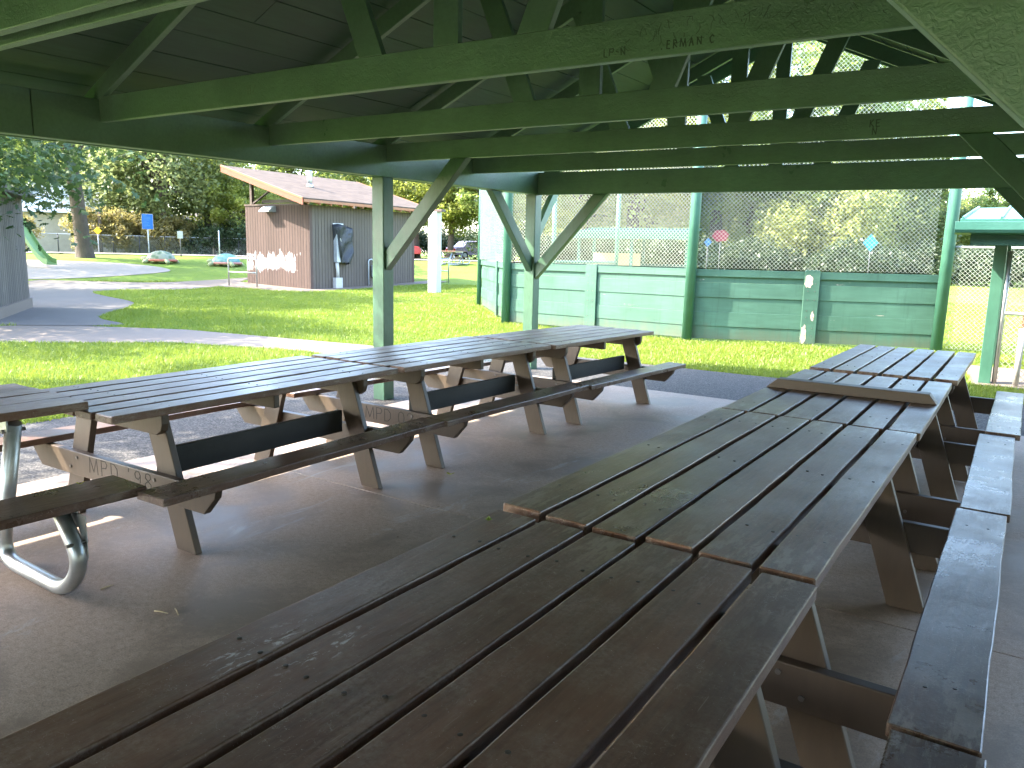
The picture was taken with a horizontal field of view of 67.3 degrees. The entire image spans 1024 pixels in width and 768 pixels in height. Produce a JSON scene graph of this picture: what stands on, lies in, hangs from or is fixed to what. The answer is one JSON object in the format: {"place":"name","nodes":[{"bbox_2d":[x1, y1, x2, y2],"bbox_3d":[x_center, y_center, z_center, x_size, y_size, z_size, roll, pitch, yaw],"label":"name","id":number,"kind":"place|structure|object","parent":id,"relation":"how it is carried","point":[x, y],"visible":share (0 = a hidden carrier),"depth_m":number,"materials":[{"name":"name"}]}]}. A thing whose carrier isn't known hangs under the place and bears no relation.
{"place":"outdoors","nodes":[
{"label":"outdoors","id":0,"kind":"place"},
{"bbox_2d":[28,277,247,289],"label":"concrete path","id":1,"kind":"structure","parent":0,"point":[169,285],"depth_m":29.26,"materials":[{"name":"grey concrete"}]},
{"bbox_2d":[0,325,372,352],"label":"concrete path","id":2,"kind":"structure","parent":0,"point":[49,333],"depth_m":13.22,"materials":[{"name":"grey concrete"}]},
{"bbox_2d":[27,251,560,263],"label":"road","id":3,"kind":"structure","parent":0,"point":[216,255],"depth_m":47.93,"materials":[{"name":"grey asphalt"}]},
{"bbox_2d":[0,252,1023,424],"bbox_3d":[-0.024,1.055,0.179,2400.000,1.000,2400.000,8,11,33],"label":"ground","id":4,"kind":"structure","parent":0,"point":[191,268],"depth_m":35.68,"materials":[{"name":"green plant"}]},
{"bbox_2d":[0,139,51,191],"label":"background tree","id":5,"kind":"object","parent":4,"relation":"on","point":[21,175],"visible":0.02,"depth_m":52.76,"materials":[{"name":"green plant"}]},
{"bbox_2d":[2,141,61,182],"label":"background tree","id":6,"kind":"object","parent":4,"relation":"on","point":[41,161],"depth_m":57.54,"materials":[{"name":"green plant"}]},
{"bbox_2d":[23,213,44,248],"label":"hedge shrub","id":7,"kind":"object","parent":4,"relation":"on","point":[38,231],"visible":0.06,"depth_m":47.53,"materials":[{"name":"green plant"}]},
{"bbox_2d":[0,283,150,325],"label":"asphalt yard","id":8,"kind":"structure","parent":4,"relation":"on","point":[78,304],"depth_m":19.83,"materials":[{"name":"grey asphalt"}]},
{"bbox_2d":[0,185,34,318],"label":"grey shed","id":9,"kind":"structure","parent":8,"relation":"on","point":[15,298],"depth_m":17.11,"materials":[{"name":"concrete"}]},
{"bbox_2d":[0,136,173,257],"bbox_3d":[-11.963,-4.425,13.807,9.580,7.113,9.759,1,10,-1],"label":"oak tree","id":10,"kind":"object","parent":4,"relation":"on","point":[26,168],"visible":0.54,"depth_m":15.90,"materials":[{"name":"green plant"}]},
{"bbox_2d":[58,204,119,250],"bbox_3d":[-27.443,-10.027,50.250,3.878,3.388,4.079,-5,11,-31],"label":"hedge shrub","id":11,"kind":"object","parent":4,"relation":"on","point":[92,220],"visible":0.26,"depth_m":49.40,"materials":[{"name":"green plant"}]},
{"bbox_2d":[21,182,172,252],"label":"house","id":12,"kind":"structure","parent":4,"relation":"on","point":[52,226],"depth_m":52.56,"materials":[{"name":"beige"}]},
{"bbox_2d":[93,227,101,252],"bbox_3d":[-26.099,-8.994,48.482,0.495,1.828,0.080,-4,11,-28],"label":"yellow sign","id":13,"kind":"object","parent":4,"relation":"on","point":[97,230],"visible":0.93,"depth_m":48.38,"materials":[{"name":"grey metal"}]},
{"bbox_2d":[27,260,169,278],"bbox_3d":[-20.812,-5.088,33.671,9.652,0.558,9.512,8,11,33],"label":"sand pit","id":14,"kind":"object","parent":4,"relation":"on","point":[37,269],"visible":0.77,"depth_m":34.00,"materials":[{"name":"beige sand"}]},
{"bbox_2d":[23,217,56,264],"bbox_3d":[-21.805,-6.921,33.629,3.450,3.700,0.735,3,10,8],"label":"playground slide","id":15,"kind":"object","parent":14,"relation":"on","point":[43,256],"visible":0.42,"depth_m":33.72,"materials":[{"name":"green plastic"}]},
{"bbox_2d":[98,212,103,252],"bbox_3d":[-26.513,-9.723,49.508,0.240,2.703,0.209,8,11,33],"label":"wooden post","id":16,"kind":"object","parent":4,"relation":"on","point":[100,222],"visible":0.6,"depth_m":49.44,"materials":[{"name":"wood"}]},
{"bbox_2d":[89,205,139,252],"bbox_3d":[-26.218,-10.033,50.520,3.684,3.359,3.875,-3,11,-26],"label":"hedge shrub","id":17,"kind":"object","parent":4,"relation":"on","point":[122,230],"visible":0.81,"depth_m":49.77,"materials":[{"name":"green plant"}]},
{"bbox_2d":[40,144,191,218],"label":"background tree","id":18,"kind":"object","parent":4,"relation":"on","point":[113,187],"visible":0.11,"depth_m":52.10,"materials":[{"name":"green plant"}]},
{"bbox_2d":[104,210,161,252],"bbox_3d":[-25.007,-10.008,51.172,4.079,3.114,3.878,-1,10,-15],"label":"hedge shrub","id":19,"kind":"object","parent":4,"relation":"on","point":[138,223],"visible":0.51,"depth_m":50.46,"materials":[{"name":"green plant"}]},
{"bbox_2d":[26,233,246,254],"bbox_3d":[-25.567,-8.976,49.268,18.361,1.154,0.811,-4,11,-27],"label":"road fence","id":20,"kind":"object","parent":4,"relation":"on","point":[138,242],"visible":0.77,"depth_m":50.21,"materials":[{"name":"metal"}]},
{"bbox_2d":[141,214,153,253],"bbox_3d":[-18.674,-7.426,39.468,0.540,2.570,0.082,-3,11,-25],"label":"blue sign","id":21,"kind":"object","parent":4,"relation":"on","point":[147,221],"visible":0.91,"depth_m":39.31,"materials":[{"name":"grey metal"}]},
{"bbox_2d":[130,212,175,252],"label":"hedge shrub","id":22,"kind":"object","parent":4,"relation":"on","point":[156,248],"visible":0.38,"depth_m":51.11,"materials":[{"name":"green plant"}]},
{"bbox_2d":[141,251,179,263],"bbox_3d":[-17.858,-6.406,38.860,1.804,0.676,1.394,1,10,-2],"label":"turtle sculpture","id":23,"kind":"object","parent":4,"relation":"on","point":[162,256],"visible":0.99,"depth_m":38.43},
{"bbox_2d":[77,144,245,225],"bbox_3d":[-24.120,-15.572,52.529,11.654,13.653,12.080,2,10,6],"label":"background tree","id":24,"kind":"object","parent":4,"relation":"on","point":[159,175],"visible":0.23,"depth_m":51.27,"materials":[{"name":"green plant"}]},
{"bbox_2d":[153,215,201,253],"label":"hedge shrub","id":25,"kind":"object","parent":4,"relation":"on","point":[169,228],"visible":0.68,"depth_m":51.42,"materials":[{"name":"green plant"}]},
{"bbox_2d":[177,231,182,256],"bbox_3d":[-19.257,-8.062,44.651,0.300,1.650,0.080,-3,10,-23],"label":"white sign","id":26,"kind":"object","parent":4,"relation":"on","point":[180,234],"visible":0.94,"depth_m":44.55,"materials":[{"name":"metal"}]},
{"bbox_2d":[170,222,232,254],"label":"dark shrub","id":27,"kind":"object","parent":4,"relation":"on","point":[194,242],"visible":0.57,"depth_m":51.81,"materials":[{"name":"green plant"}]},
{"bbox_2d":[142,156,269,253],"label":"background tree","id":28,"kind":"object","parent":4,"relation":"on","point":[200,214],"visible":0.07,"depth_m":56.72,"materials":[{"name":"green plant"}]},
{"bbox_2d":[174,213,239,254],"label":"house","id":29,"kind":"structure","parent":4,"relation":"on","point":[183,250],"depth_m":60.35,"materials":[{"name":"beige"}]},
{"bbox_2d":[187,221,237,254],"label":"dark shrub","id":30,"kind":"object","parent":4,"relation":"on","point":[211,249],"visible":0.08,"depth_m":53.56,"materials":[{"name":"green plant"}]},
{"bbox_2d":[218,230,219,253],"bbox_3d":[-17.196,-8.192,45.147,0.065,1.650,0.065,-5,12,-34],"label":"thin pole","id":31,"kind":"object","parent":4,"relation":"on","point":[219,241],"visible":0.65,"depth_m":45.09,"materials":[{"name":"grey metal"}]},
{"bbox_2d":[193,217,246,254],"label":"dark shrub","id":32,"kind":"object","parent":4,"relation":"on","point":[239,232],"visible":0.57,"depth_m":52.01,"materials":[{"name":"green plant"}]},
{"bbox_2d":[207,254,243,266],"bbox_3d":[-14.585,-6.271,38.934,1.804,0.676,1.394,2,10,3],"label":"turtle sculpture","id":33,"kind":"object","parent":4,"relation":"on","point":[220,259],"visible":0.98,"depth_m":38.49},
{"bbox_2d":[205,162,284,254],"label":"background tree","id":34,"kind":"object","parent":4,"relation":"on","point":[235,190],"visible":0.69,"depth_m":52.46,"materials":[{"name":"green plant"}]},
{"bbox_2d":[252,164,361,206],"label":"background tree","id":35,"kind":"object","parent":4,"relation":"on","point":[291,171],"visible":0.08,"depth_m":59.97,"materials":[{"name":"green plant"}]},
{"bbox_2d":[187,281,446,291],"bbox_3d":[-7.891,-4.275,32.604,5.700,0.252,9.600,8,11,33],"label":"building apron","id":36,"kind":"object","parent":4,"relation":"on","point":[236,284],"visible":0.77,"depth_m":30.18,"materials":[{"name":"concrete"}]},
{"bbox_2d":[227,257,257,286],"bbox_3d":[-10.352,-4.306,29.517,1.609,1.078,0.056,7,11,29],"label":"pipe railing","id":37,"kind":"object","parent":36,"relation":"on","point":[242,272],"visible":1,"depth_m":29.48,"materials":[{"name":"grey metal"}]},
{"bbox_2d":[220,165,417,288],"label":"restroom building","id":38,"kind":"structure","parent":36,"relation":"on","point":[290,242],"depth_m":30.32,"materials":[{"name":"brown wood"}]},
{"bbox_2d":[441,258,448,282],"bbox_3d":[-3.074,-5.048,34.165,0.706,1.078,0.056,8,11,33],"label":"pipe railing","id":39,"kind":"object","parent":36,"relation":"on","point":[448,268],"visible":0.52,"depth_m":34.00,"materials":[{"name":"grey metal"}]},
{"bbox_2d":[326,173,411,212],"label":"background tree","id":40,"kind":"object","parent":4,"relation":"on","point":[364,180],"visible":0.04,"depth_m":64.88,"materials":[{"name":"green plant"}]},
{"bbox_2d":[368,177,461,258],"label":"background tree","id":41,"kind":"object","parent":4,"relation":"on","point":[397,184],"visible":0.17,"depth_m":57.70,"materials":[{"name":"green plant"}]},
{"bbox_2d":[414,246,420,253],"bbox_3d":[-9.277,-10.502,59.369,4.524,1.515,1.800,0,10,-6],"label":"parked car","id":42,"kind":"object","parent":4,"relation":"on","point":[417,250],"visible":0.21,"depth_m":58.77,"materials":[{"name":"red paint"}]},
{"bbox_2d":[419,229,427,253],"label":"dark shrub","id":43,"kind":"object","parent":4,"relation":"on","point":[422,239],"visible":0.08,"depth_m":70.67,"materials":[{"name":"green plant"}]},
{"bbox_2d":[428,209,445,292],"bbox_3d":[-2.841,-4.962,29.099,0.620,3.210,0.320,8,11,33],"label":"white post","id":44,"kind":"object","parent":4,"relation":"on","point":[434,248],"visible":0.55,"depth_m":29.02,"materials":[{"name":"paint"}]},
{"bbox_2d":[393,183,497,259],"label":"background tree","id":45,"kind":"object","parent":4,"relation":"on","point":[450,214],"visible":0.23,"depth_m":57.47,"materials":[{"name":"green plant"}]},
{"bbox_2d":[419,228,472,257],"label":"dark shrub","id":46,"kind":"object","parent":4,"relation":"on","point":[444,241],"visible":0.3,"depth_m":70.92,"materials":[{"name":"green plant"}]},
{"bbox_2d":[441,251,463,264],"bbox_3d":[-3.812,-7.391,45.166,1.792,0.795,1.904,2,10,5],"label":"metal frame picnic table","id":47,"kind":"object","parent":4,"relation":"on","point":[443,252],"visible":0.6,"depth_m":44.60,"materials":[{"name":"brown paint"}]},
{"bbox_2d":[441,251,471,263],"bbox_3d":[-3.558,-7.584,46.049,1.792,0.795,1.904,-5,12,-35],"label":"metal frame picnic table","id":48,"kind":"object","parent":4,"relation":"on","point":[468,258],"visible":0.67,"depth_m":45.71,"materials":[{"name":"brown paint"}]},
{"bbox_2d":[446,229,474,256],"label":"dark shrub","id":49,"kind":"object","parent":4,"relation":"on","point":[469,233],"visible":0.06,"depth_m":74.57,"materials":[{"name":"green plant"}]},
{"bbox_2d":[445,241,499,258],"bbox_3d":[-3.281,-11.309,64.941,4.524,1.515,1.800,-6,12,-36],"label":"parked car","id":50,"kind":"object","parent":4,"relation":"on","point":[459,246],"visible":0.3,"depth_m":63.70,"materials":[{"name":"grey paint"}]},
{"bbox_2d":[455,228,497,258],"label":"dark shrub","id":51,"kind":"object","parent":4,"relation":"on","point":[471,237],"visible":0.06,"depth_m":71.88,"materials":[{"name":"green plant"}]},
{"bbox_2d":[453,188,545,260],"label":"background tree","id":52,"kind":"object","parent":4,"relation":"on","point":[465,198],"visible":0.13,"depth_m":55.28,"materials":[{"name":"green plant"}]},
{"bbox_2d":[460,220,550,262],"bbox_3d":[0.174,-8.968,49.520,5.890,3.274,5.555,6,11,26],"label":"dark shrub","id":53,"kind":"object","parent":4,"relation":"on","point":[542,244],"visible":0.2,"depth_m":48.46,"materials":[{"name":"green plant"}]},
{"bbox_2d":[0,375,1023,767],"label":"concrete slab","id":54,"kind":"structure","parent":4,"relation":"on","point":[270,545],"depth_m":3.85,"materials":[{"name":"grey concrete"}]},
{"bbox_2d":[0,383,146,593],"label":"metal frame picnic table","id":55,"kind":"object","parent":54,"relation":"on","point":[61,506],"visible":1,"depth_m":3.46,"materials":[{"name":"brown wood"}]},
{"bbox_2d":[1,356,444,554],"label":"picnic table","id":56,"kind":"object","parent":54,"relation":"on","point":[256,392],"visible":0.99,"depth_m":4.38,"materials":[{"name":"brown wood"}]},
{"bbox_2d":[286,336,588,468],"bbox_3d":[-0.595,0.083,6.378,1.746,0.752,1.934,8,12,34],"label":"picnic table","id":57,"kind":"object","parent":54,"relation":"on","point":[417,364],"visible":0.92,"depth_m":6.08,"materials":[{"name":"brown wood"}]},
{"bbox_2d":[0,510,986,767],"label":"picnic table","id":58,"kind":"object","parent":54,"relation":"on","point":[500,638],"visible":1,"depth_m":1.49,"materials":[{"name":"brown wood"}]},
{"bbox_2d":[0,0,1023,399],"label":"picnic shelter","id":59,"kind":"object","parent":54,"relation":"on","point":[534,100],"visible":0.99,"depth_m":5.42,"materials":[{"name":"green paint"}]},
{"bbox_2d":[447,325,685,424],"bbox_3d":[0.572,-0.148,7.918,1.746,0.752,1.916,8,12,36],"label":"picnic table","id":60,"kind":"object","parent":54,"relation":"on","point":[562,359],"visible":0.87,"depth_m":7.64,"materials":[{"name":"brown wood"}]},
{"bbox_2d":[503,408,1006,767],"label":"picnic table","id":61,"kind":"object","parent":54,"relation":"on","point":[752,490],"visible":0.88,"depth_m":2.49,"materials":[{"name":"brown wood"}]},
{"bbox_2d":[722,369,1014,571],"bbox_3d":[2.034,0.429,4.713,1.745,0.752,1.899,8,11,33],"label":"picnic table","id":62,"kind":"object","parent":54,"relation":"on","point":[988,459],"visible":0.56,"depth_m":4.23,"materials":[{"name":"brown wood"}]},
{"bbox_2d":[766,377,937,404],"bbox_3d":[2.020,0.035,4.612,0.947,0.058,0.090,8,11,32],"label":"loose board","id":63,"kind":"object","parent":62,"relation":"on","point":[912,396],"visible":1,"depth_m":4.56,"materials":[{"name":"wood"}]},
{"bbox_2d":[810,344,1023,481],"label":"picnic table","id":64,"kind":"object","parent":54,"relation":"on","point":[1003,410],"visible":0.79,"depth_m":5.93,"materials":[{"name":"brown wood"}]},
{"bbox_2d":[0,357,1023,484],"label":"gravel strip","id":65,"kind":"object","parent":4,"relation":"on","point":[126,445],"depth_m":7.15,"materials":[{"name":"grey gravel"}]},
{"bbox_2d":[499,195,572,256],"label":"background tree","id":66,"kind":"object","parent":4,"relation":"on","point":[557,231],"visible":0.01,"depth_m":81.91,"materials":[{"name":"green plant"}]},
{"bbox_2d":[513,195,568,233],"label":"background tree","id":67,"kind":"object","parent":4,"relation":"on","point":[548,223],"visible":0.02,"depth_m":64.33,"materials":[{"name":"green plant"}]},
{"bbox_2d":[541,231,575,258],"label":"dark shrub","id":68,"kind":"object","parent":4,"relation":"on","point":[550,241],"visible":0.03,"depth_m":50.65,"materials":[{"name":"green plant"}]},
{"bbox_2d":[540,237,603,263],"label":"dark shrub","id":69,"kind":"object","parent":4,"relation":"on","point":[582,253],"visible":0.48,"depth_m":48.17,"materials":[{"name":"green plant"}]},
{"bbox_2d":[551,169,621,278],"bbox_3d":[2.735,-5.673,27.790,0.148,5.300,3.919,10,13,42],"label":"ball field fence","id":70,"kind":"object","parent":4,"relation":"on","point":[554,226],"visible":0.34,"depth_m":28.70,"materials":[{"name":"metal"}]},
{"bbox_2d":[549,151,647,259],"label":"background tree","id":71,"kind":"object","parent":4,"relation":"on","point":[573,207],"visible":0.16,"depth_m":58.91,"materials":[{"name":"green plant"}]},
{"bbox_2d":[571,225,637,252],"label":"dark shrub","id":72,"kind":"object","parent":4,"relation":"on","point":[609,244],"visible":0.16,"depth_m":49.42,"materials":[{"name":"green plant"}]},
{"bbox_2d":[573,228,701,268],"bbox_3d":[5.708,-5.745,35.047,5.240,2.800,3.060,5,10,21],"label":"dugout","id":73,"kind":"object","parent":4,"relation":"on","point":[678,233],"visible":0.24,"depth_m":34.51,"materials":[{"name":"grey metal"}]},
{"bbox_2d":[566,169,708,247],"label":"background tree","id":74,"kind":"object","parent":4,"relation":"on","point":[652,223],"visible":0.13,"depth_m":60.51,"materials":[{"name":"green plant"}]},
{"bbox_2d":[567,81,724,244],"bbox_3d":[8.795,-18.945,58.871,15.731,20.552,15.524,5,10,23],"label":"background tree","id":75,"kind":"object","parent":4,"relation":"on","point":[633,214],"visible":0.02,"depth_m":59.09,"materials":[{"name":"green plant"}]},
{"bbox_2d":[614,239,711,264],"bbox_3d":[9.113,-8.155,48.155,5.890,3.274,5.555,10,13,43],"label":"dark shrub","id":76,"kind":"object","parent":4,"relation":"on","point":[679,247],"visible":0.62,"depth_m":46.86,"materials":[{"name":"green plant"}]},
{"bbox_2d":[668,241,712,268],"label":"dark shrub","id":77,"kind":"object","parent":4,"relation":"on","point":[684,257],"visible":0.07,"depth_m":48.91,"materials":[{"name":"green plant"}]},
{"bbox_2d":[635,119,757,235],"bbox_3d":[14.081,-14.520,58.355,9.315,12.331,9.439,7,11,32],"label":"background tree","id":78,"kind":"object","parent":4,"relation":"on","point":[741,211],"visible":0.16,"depth_m":56.60,"materials":[{"name":"green plant"}]},
{"bbox_2d":[704,238,710,268],"bbox_3d":[9.703,-6.073,38.336,0.363,2.400,0.075,4,10,15],"label":"course marker","id":79,"kind":"object","parent":4,"relation":"on","point":[708,241],"visible":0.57,"depth_m":38.16,"materials":[{"name":"metal"}]},
{"bbox_2d":[678,233,738,269],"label":"dark shrub","id":80,"kind":"object","parent":4,"relation":"on","point":[703,240],"visible":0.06,"depth_m":51.04,"materials":[{"name":"green plant"}]},
{"bbox_2d":[712,230,728,282],"bbox_3d":[10.281,-6.230,38.158,0.827,2.821,0.075,4,10,15],"label":"course marker","id":81,"kind":"object","parent":4,"relation":"on","point":[724,235],"visible":0.61,"depth_m":37.94,"materials":[{"name":"metal"}]},
{"bbox_2d":[682,210,761,246],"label":"background tree","id":82,"kind":"object","parent":4,"relation":"on","point":[727,232],"visible":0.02,"depth_m":82.39,"materials":[{"name":"green plant"}]},
{"bbox_2d":[614,64,833,244],"bbox_3d":[14.716,-17.279,55.392,15.921,19.154,16.197,-1,10,-11],"label":"background tree","id":83,"kind":"object","parent":4,"relation":"on","point":[688,200],"visible":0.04,"depth_m":55.96,"materials":[{"name":"green plant"}]},
{"bbox_2d":[477,41,973,350],"bbox_3d":[2.221,-4.037,16.875,3.462,5.702,12.961,-8,13,-42],"label":"backstop","id":84,"kind":"object","parent":4,"relation":"on","point":[808,306],"visible":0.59,"depth_m":14.46,"materials":[{"name":"teal paint"}]},
{"bbox_2d":[697,241,764,269],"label":"dark shrub","id":85,"kind":"object","parent":4,"relation":"on","point":[726,259],"visible":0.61,"depth_m":46.80,"materials":[{"name":"green plant"}]},
{"bbox_2d":[684,115,806,248],"bbox_3d":[18.784,-14.929,59.957,11.099,13.003,11.505,3,10,7],"label":"background tree","id":86,"kind":"object","parent":4,"relation":"on","point":[740,230],"visible":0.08,"depth_m":58.36,"materials":[{"name":"green plant"}]},
{"bbox_2d":[722,234,808,271],"bbox_3d":[15.823,-7.980,49.187,5.555,3.274,5.890,-3,10,-22],"label":"dark shrub","id":87,"kind":"object","parent":4,"relation":"on","point":[765,250],"visible":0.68,"depth_m":47.80,"materials":[{"name":"green plant"}]},
{"bbox_2d":[774,245,837,272],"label":"dark shrub","id":88,"kind":"object","parent":4,"relation":"on","point":[810,255],"visible":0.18,"depth_m":48.95,"materials":[{"name":"green plant"}]},
{"bbox_2d":[691,41,931,270],"bbox_3d":[19.288,-16.635,52.873,14.371,19.025,14.562,-4,11,-28],"label":"background tree","id":89,"kind":"object","parent":4,"relation":"on","point":[808,57],"visible":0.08,"depth_m":48.94,"materials":[{"name":"green plant"}]},
{"bbox_2d":[750,160,926,272],"bbox_3d":[21.211,-10.488,50.335,10.255,9.668,9.297,2,10,2],"label":"background tree","id":90,"kind":"object","parent":4,"relation":"on","point":[822,225],"visible":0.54,"depth_m":48.58,"materials":[{"name":"green plant"}]},
{"bbox_2d":[794,234,904,273],"bbox_3d":[20.305,-7.142,44.934,5.890,3.274,5.555,-1,10,-12],"label":"dark shrub","id":91,"kind":"object","parent":4,"relation":"on","point":[865,257],"visible":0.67,"depth_m":44.18,"materials":[{"name":"green plant"}]},
{"bbox_2d":[863,234,877,272],"bbox_3d":[16.677,-5.626,35.928,0.660,2.720,0.075,6,11,24],"label":"course marker","id":92,"kind":"object","parent":4,"relation":"on","point":[869,239],"visible":0.7,"depth_m":35.76,"materials":[{"name":"metal"}]},
{"bbox_2d":[773,59,970,252],"bbox_3d":[25.441,-15.214,54.139,13.529,15.999,13.299,6,11,26],"label":"background tree","id":93,"kind":"object","parent":4,"relation":"on","point":[905,107],"visible":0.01,"depth_m":52.71,"materials":[{"name":"green plant"}]},
{"bbox_2d":[862,245,932,274],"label":"dark shrub","id":94,"kind":"object","parent":4,"relation":"on","point":[905,263],"visible":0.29,"depth_m":44.99,"materials":[{"name":"green plant"}]},
{"bbox_2d":[875,137,971,252],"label":"background tree","id":95,"kind":"object","parent":4,"relation":"on","point":[932,214],"visible":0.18,"depth_m":54.23,"materials":[{"name":"green plant"}]},
{"bbox_2d":[898,237,976,283],"bbox_3d":[25.912,-7.399,47.164,5.555,3.274,5.890,-5,11,-31],"label":"dark shrub","id":96,"kind":"object","parent":4,"relation":"on","point":[937,252],"visible":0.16,"depth_m":46.01,"materials":[{"name":"green plant"}]},
{"bbox_2d":[903,188,1003,278],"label":"background tree","id":97,"kind":"object","parent":4,"relation":"on","point":[981,190],"visible":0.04,"depth_m":57.91,"materials":[{"name":"green plant"}]},
{"bbox_2d":[920,245,1023,286],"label":"dark shrub","id":98,"kind":"object","parent":4,"relation":"on","point":[960,270],"visible":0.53,"depth_m":41.83,"materials":[{"name":"green plant"}]},
{"bbox_2d":[963,189,1001,205],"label":"background tree","id":99,"kind":"object","parent":4,"relation":"on","point":[978,196],"depth_m":73.88,"materials":[{"name":"green plant"}]},
{"bbox_2d":[956,188,1020,252],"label":"background tree","id":100,"kind":"object","parent":4,"relation":"on","point":[990,202],"visible":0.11,"depth_m":54.94,"materials":[{"name":"green plant"}]},
{"bbox_2d":[956,245,1023,286],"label":"dark shrub","id":101,"kind":"object","parent":4,"relation":"on","point":[1019,258],"visible":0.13,"depth_m":42.27,"materials":[{"name":"green plant"}]},
{"bbox_2d":[136,45,1023,252],"label":"sky","id":102,"kind":"structure","parent":0,"point":[956,101],"materials":[{"name":"white"}]},
{"bbox_2d":[967,365,1023,388],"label":"dugout floor","id":103,"kind":"structure","parent":0,"point":[973,370],"depth_m":10.84,"materials":[{"name":"concrete"}]},
{"bbox_2d":[945,246,1023,385],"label":"chain link fence","id":104,"kind":"object","parent":103,"relation":"on","point":[1018,354],"visible":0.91,"depth_m":10.11,"materials":[{"name":"metal"}]},
{"bbox_2d":[954,206,1023,383],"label":"dugout","id":105,"kind":"object","parent":103,"relation":"on","point":[1001,230],"visible":0.79,"depth_m":9.96,"materials":[{"name":"green wood"}]}
]}

